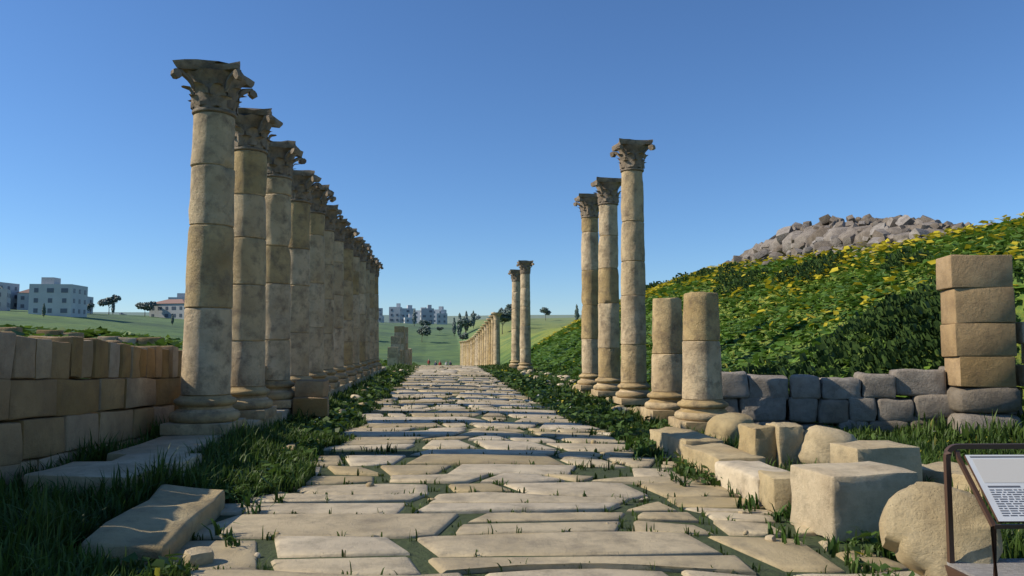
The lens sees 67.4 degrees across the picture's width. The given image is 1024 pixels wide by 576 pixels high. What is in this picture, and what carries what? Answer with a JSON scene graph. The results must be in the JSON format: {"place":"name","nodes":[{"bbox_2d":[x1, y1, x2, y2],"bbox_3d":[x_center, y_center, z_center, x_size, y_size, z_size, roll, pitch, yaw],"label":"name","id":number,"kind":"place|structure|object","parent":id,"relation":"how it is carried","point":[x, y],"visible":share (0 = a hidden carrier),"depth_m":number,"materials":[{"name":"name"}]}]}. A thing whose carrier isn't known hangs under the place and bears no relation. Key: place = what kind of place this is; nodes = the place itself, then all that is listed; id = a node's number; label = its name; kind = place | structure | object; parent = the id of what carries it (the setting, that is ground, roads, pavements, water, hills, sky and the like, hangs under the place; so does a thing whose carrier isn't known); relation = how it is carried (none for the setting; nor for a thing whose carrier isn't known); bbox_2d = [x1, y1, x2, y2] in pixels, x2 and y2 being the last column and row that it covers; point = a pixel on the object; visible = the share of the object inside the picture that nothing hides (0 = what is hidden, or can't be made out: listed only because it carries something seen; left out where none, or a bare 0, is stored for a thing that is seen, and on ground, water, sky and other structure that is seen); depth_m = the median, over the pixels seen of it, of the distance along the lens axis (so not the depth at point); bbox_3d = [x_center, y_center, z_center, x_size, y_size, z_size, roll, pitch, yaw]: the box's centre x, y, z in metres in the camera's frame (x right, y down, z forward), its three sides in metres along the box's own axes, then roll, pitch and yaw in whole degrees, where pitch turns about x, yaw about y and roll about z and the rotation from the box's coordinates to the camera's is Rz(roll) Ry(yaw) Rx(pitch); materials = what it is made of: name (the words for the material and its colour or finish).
{"place":"outdoors","nodes":[
{"label":"outdoors","id":0,"kind":"place"},
{"bbox_2d":[0,225,1023,575],"bbox_3d":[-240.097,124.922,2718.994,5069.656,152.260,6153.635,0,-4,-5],"label":"ground","id":1,"kind":"structure","parent":0,"point":[436,345],"depth_m":23.35,"materials":[{"name":"green plant"}]},
{"bbox_2d":[0,327,164,344],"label":"field walls","id":2,"kind":"structure","parent":1,"relation":"on","point":[119,339],"depth_m":47.35,"materials":[{"name":"stone"}]},
{"bbox_2d":[0,331,182,483],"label":"wall","id":3,"kind":"structure","parent":1,"relation":"on","point":[52,404],"depth_m":9.81,"materials":[{"name":"stone"}]},
{"bbox_2d":[23,453,224,566],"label":"stones","id":4,"kind":"object","parent":1,"relation":"on","point":[163,519],"visible":0.6,"depth_m":7.18,"materials":[{"name":"beige stone"}]},
{"bbox_2d":[0,415,345,575],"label":"verge grass","id":5,"kind":"structure","parent":1,"relation":"on","point":[37,529],"depth_m":7.69,"materials":[{"name":"green plant"}]},
{"bbox_2d":[0,324,417,378],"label":"field herbs","id":6,"kind":"object","parent":1,"relation":"on","point":[27,331],"visible":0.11,"depth_m":55.11,"materials":[{"name":"green plant"}]},
{"bbox_2d":[35,369,408,575],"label":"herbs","id":7,"kind":"object","parent":1,"relation":"on","point":[328,425],"visible":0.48,"depth_m":14.62,"materials":[{"name":"green plant"}]},
{"bbox_2d":[0,277,446,324],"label":"city buildings","id":8,"kind":"structure","parent":1,"relation":"on","point":[55,296],"depth_m":259.70,"materials":[{"name":"grey concrete"}]},
{"bbox_2d":[95,387,392,575],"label":"weeds","id":9,"kind":"object","parent":1,"relation":"on","point":[231,541],"visible":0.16,"depth_m":8.26,"materials":[{"name":"green plant"}]},
{"bbox_2d":[107,367,385,460],"bbox_3d":[-6.399,3.643,28.105,1.024,0.484,36.710,0,-4,-5],"label":"stylobate","id":10,"kind":"object","parent":1,"relation":"on","point":[164,442],"visible":0.2,"depth_m":11.16,"materials":[{"name":"stone"}]},
{"bbox_2d":[160,59,257,434],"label":"column","id":11,"kind":"structure","parent":10,"relation":"on","point":[205,401],"depth_m":12.31,"materials":[{"name":"stone"}]},
{"bbox_2d":[230,107,282,418],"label":"column","id":12,"kind":"structure","parent":10,"relation":"on","point":[250,391],"depth_m":14.76,"materials":[{"name":"stone"}]},
{"bbox_2d":[265,140,306,407],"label":"column","id":13,"kind":"structure","parent":10,"relation":"on","point":[281,161],"depth_m":17.19,"materials":[{"name":"stone"}]},
{"bbox_2d":[289,170,321,390],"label":"column","id":14,"kind":"structure","parent":10,"relation":"on","point":[303,185],"depth_m":19.64,"materials":[{"name":"stone"}]},
{"bbox_2d":[309,185,335,391],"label":"column","id":15,"kind":"structure","parent":10,"relation":"on","point":[318,204],"depth_m":22.09,"materials":[{"name":"stone"}]},
{"bbox_2d":[323,204,342,387],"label":"column","id":16,"kind":"structure","parent":10,"relation":"on","point":[332,213],"depth_m":24.52,"materials":[{"name":"stone"}]},
{"bbox_2d":[333,218,351,383],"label":"column","id":17,"kind":"structure","parent":10,"relation":"on","point":[339,241],"depth_m":26.96,"materials":[{"name":"stone"}]},
{"bbox_2d":[343,228,359,380],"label":"column","id":18,"kind":"structure","parent":10,"relation":"on","point":[349,240],"depth_m":29.38,"materials":[{"name":"stone"}]},
{"bbox_2d":[352,237,366,377],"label":"column","id":19,"kind":"structure","parent":10,"relation":"on","point":[359,242],"depth_m":31.84,"materials":[{"name":"stone"}]},
{"bbox_2d":[359,243,372,374],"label":"column","id":20,"kind":"structure","parent":10,"relation":"on","point":[365,251],"depth_m":34.27,"materials":[{"name":"stone"}]},
{"bbox_2d":[365,252,375,372],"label":"column","id":21,"kind":"structure","parent":10,"relation":"on","point":[370,257],"depth_m":36.74,"materials":[{"name":"stone"}]},
{"bbox_2d":[369,257,379,370],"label":"column","id":22,"kind":"structure","parent":10,"relation":"on","point":[373,268],"depth_m":39.15,"materials":[{"name":"stone"}]},
{"bbox_2d":[374,262,383,369],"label":"column","id":23,"kind":"structure","parent":10,"relation":"on","point":[377,359],"depth_m":41.60,"materials":[{"name":"stone"}]},
{"bbox_2d":[0,286,579,339],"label":"trees","id":24,"kind":"object","parent":1,"relation":"on","point":[465,321],"visible":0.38,"depth_m":328.03,"materials":[{"name":"green plant"}]},
{"bbox_2d":[265,365,328,420],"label":"pedestal blocks","id":25,"kind":"structure","parent":1,"relation":"on","point":[311,395],"depth_m":16.92,"materials":[{"name":"stone"}]},
{"bbox_2d":[262,363,420,441],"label":"verge grass","id":26,"kind":"structure","parent":1,"relation":"on","point":[358,422],"depth_m":20.13,"materials":[{"name":"green plant"}]},
{"bbox_2d":[283,369,403,450],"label":"verge stones","id":27,"kind":"object","parent":1,"relation":"on","point":[353,396],"visible":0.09,"depth_m":20.67,"materials":[{"name":"beige stone"}]},
{"bbox_2d":[387,312,502,365],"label":"distant ruins","id":28,"kind":"object","parent":1,"relation":"on","point":[481,347],"visible":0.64,"depth_m":81.96,"materials":[{"name":"stone"}]},
{"bbox_2d":[508,269,519,368],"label":"column","id":29,"kind":"structure","parent":1,"relation":"on","point":[515,332],"depth_m":55.97,"materials":[{"name":"stone"}]},
{"bbox_2d":[516,260,533,370],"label":"column","id":30,"kind":"structure","parent":1,"relation":"on","point":[525,363],"depth_m":49.82,"materials":[{"name":"stone"}]},
{"bbox_2d":[170,365,919,575],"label":"paving slabs","id":31,"kind":"structure","parent":1,"relation":"on","point":[311,527],"depth_m":8.13,"materials":[{"name":"stone"}]},
{"bbox_2d":[255,384,775,557],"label":"grass tufts","id":32,"kind":"object","parent":31,"relation":"on","point":[772,538],"depth_m":8.91,"materials":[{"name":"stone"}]},
{"bbox_2d":[191,365,911,575],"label":"grass","id":33,"kind":"structure","parent":1,"relation":"on","point":[393,450],"depth_m":10.39,"materials":[{"name":"green plant"}]},
{"bbox_2d":[474,361,669,432],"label":"ground plants","id":34,"kind":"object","parent":1,"relation":"on","point":[506,366],"depth_m":23.70,"materials":[{"name":"green plant"}]},
{"bbox_2d":[521,369,639,412],"bbox_3d":[2.412,4.239,33.877,2.237,0.452,32.964,0,-4,-5],"label":"colonnade rubble","id":35,"kind":"object","parent":1,"relation":"on","point":[584,391],"visible":0.23,"depth_m":30.30,"materials":[{"name":"stone"}]},
{"bbox_2d":[573,193,598,389],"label":"column","id":36,"kind":"structure","parent":1,"relation":"on","point":[589,214],"depth_m":28.28,"materials":[{"name":"stone"}]},
{"bbox_2d":[591,177,620,395],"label":"column","id":37,"kind":"structure","parent":1,"relation":"on","point":[608,380],"depth_m":25.04,"materials":[{"name":"stone"}]},
{"bbox_2d":[610,138,655,404],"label":"column","id":38,"kind":"structure","parent":1,"relation":"on","point":[633,386],"depth_m":21.63,"materials":[{"name":"stone"}]},
{"bbox_2d":[640,407,677,419],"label":"plinth","id":39,"kind":"structure","parent":1,"relation":"on","point":[645,412],"depth_m":17.93,"materials":[{"name":"stone"}]},
{"bbox_2d":[645,297,682,409],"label":"stub column","id":40,"kind":"structure","parent":39,"relation":"on","point":[665,393],"depth_m":18.29,"materials":[{"name":"stone"}]},
{"bbox_2d":[668,416,706,431],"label":"plinth","id":41,"kind":"structure","parent":1,"relation":"on","point":[673,421],"depth_m":15.38,"materials":[{"name":"stone"}]},
{"bbox_2d":[674,292,728,421],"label":"stub column","id":42,"kind":"structure","parent":41,"relation":"on","point":[702,400],"depth_m":15.70,"materials":[{"name":"stone"}]},
{"bbox_2d":[486,351,1023,575],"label":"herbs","id":43,"kind":"object","parent":1,"relation":"on","point":[616,412],"visible":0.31,"depth_m":19.95,"materials":[{"name":"green plant"}]},
{"bbox_2d":[504,216,1023,425],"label":"hill herbs","id":44,"kind":"object","parent":1,"relation":"on","point":[553,345],"visible":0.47,"depth_m":29.55,"materials":[{"name":"green plant"}]},
{"bbox_2d":[524,376,1014,575],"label":"weeds","id":45,"kind":"object","parent":1,"relation":"on","point":[833,547],"visible":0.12,"depth_m":8.81,"materials":[{"name":"green plant"}]},
{"bbox_2d":[650,412,982,542],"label":"blocks","id":46,"kind":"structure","parent":1,"relation":"on","point":[852,480],"depth_m":9.27,"materials":[{"name":"stone"}]},
{"bbox_2d":[609,421,1023,575],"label":"grass","id":47,"kind":"structure","parent":1,"relation":"on","point":[927,449],"depth_m":12.39,"materials":[{"name":"green plant"}]},
{"bbox_2d":[646,246,1022,395],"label":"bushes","id":48,"kind":"object","parent":1,"relation":"on","point":[919,302],"visible":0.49,"depth_m":18.73,"materials":[{"name":"green plant"}]},
{"bbox_2d":[701,214,992,274],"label":"rock pile","id":49,"kind":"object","parent":1,"relation":"on","point":[827,232],"depth_m":45.50,"materials":[{"name":"stone"}]},
{"bbox_2d":[722,366,1022,433],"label":"retaining wall","id":50,"kind":"structure","parent":1,"relation":"on","point":[874,400],"depth_m":16.05,"materials":[{"name":"grey stone"}]},
{"bbox_2d":[879,482,1002,575],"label":"fallen column drum","id":51,"kind":"object","parent":1,"relation":"on","point":[912,525],"depth_m":5.92,"materials":[{"name":"stone"}]},
{"bbox_2d":[889,418,1023,454],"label":"herbs","id":52,"kind":"object","parent":1,"relation":"on","point":[920,435],"visible":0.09,"depth_m":14.40,"materials":[{"name":"green plant"}]},
{"bbox_2d":[906,403,1023,452],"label":"grass","id":53,"kind":"structure","parent":1,"relation":"on","point":[988,432],"depth_m":14.55,"materials":[{"name":"green plant"}]},
{"bbox_2d":[936,255,1023,437],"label":"pillar","id":54,"kind":"structure","parent":1,"relation":"on","point":[982,332],"depth_m":15.15,"materials":[{"name":"stone"}]},
{"bbox_2d":[943,443,1023,575],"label":"info sign","id":55,"kind":"object","parent":1,"relation":"on","point":[999,479],"visible":1,"depth_m":5.62,"materials":[{"name":"brown painted metal"},{"name":"white plastic panel"},{"name":"ink"}]},
{"bbox_2d":[0,0,1023,315],"label":"sky","id":56,"kind":"structure","parent":0,"point":[459,139],"materials":[{"name":"blue"}]},
{"bbox_2d":[534,212,1023,360],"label":"mustard flowers","id":57,"kind":"object","parent":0,"point":[884,245],"visible":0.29,"depth_m":33.37,"materials":[{"name":"yellow plant"}]}
]}

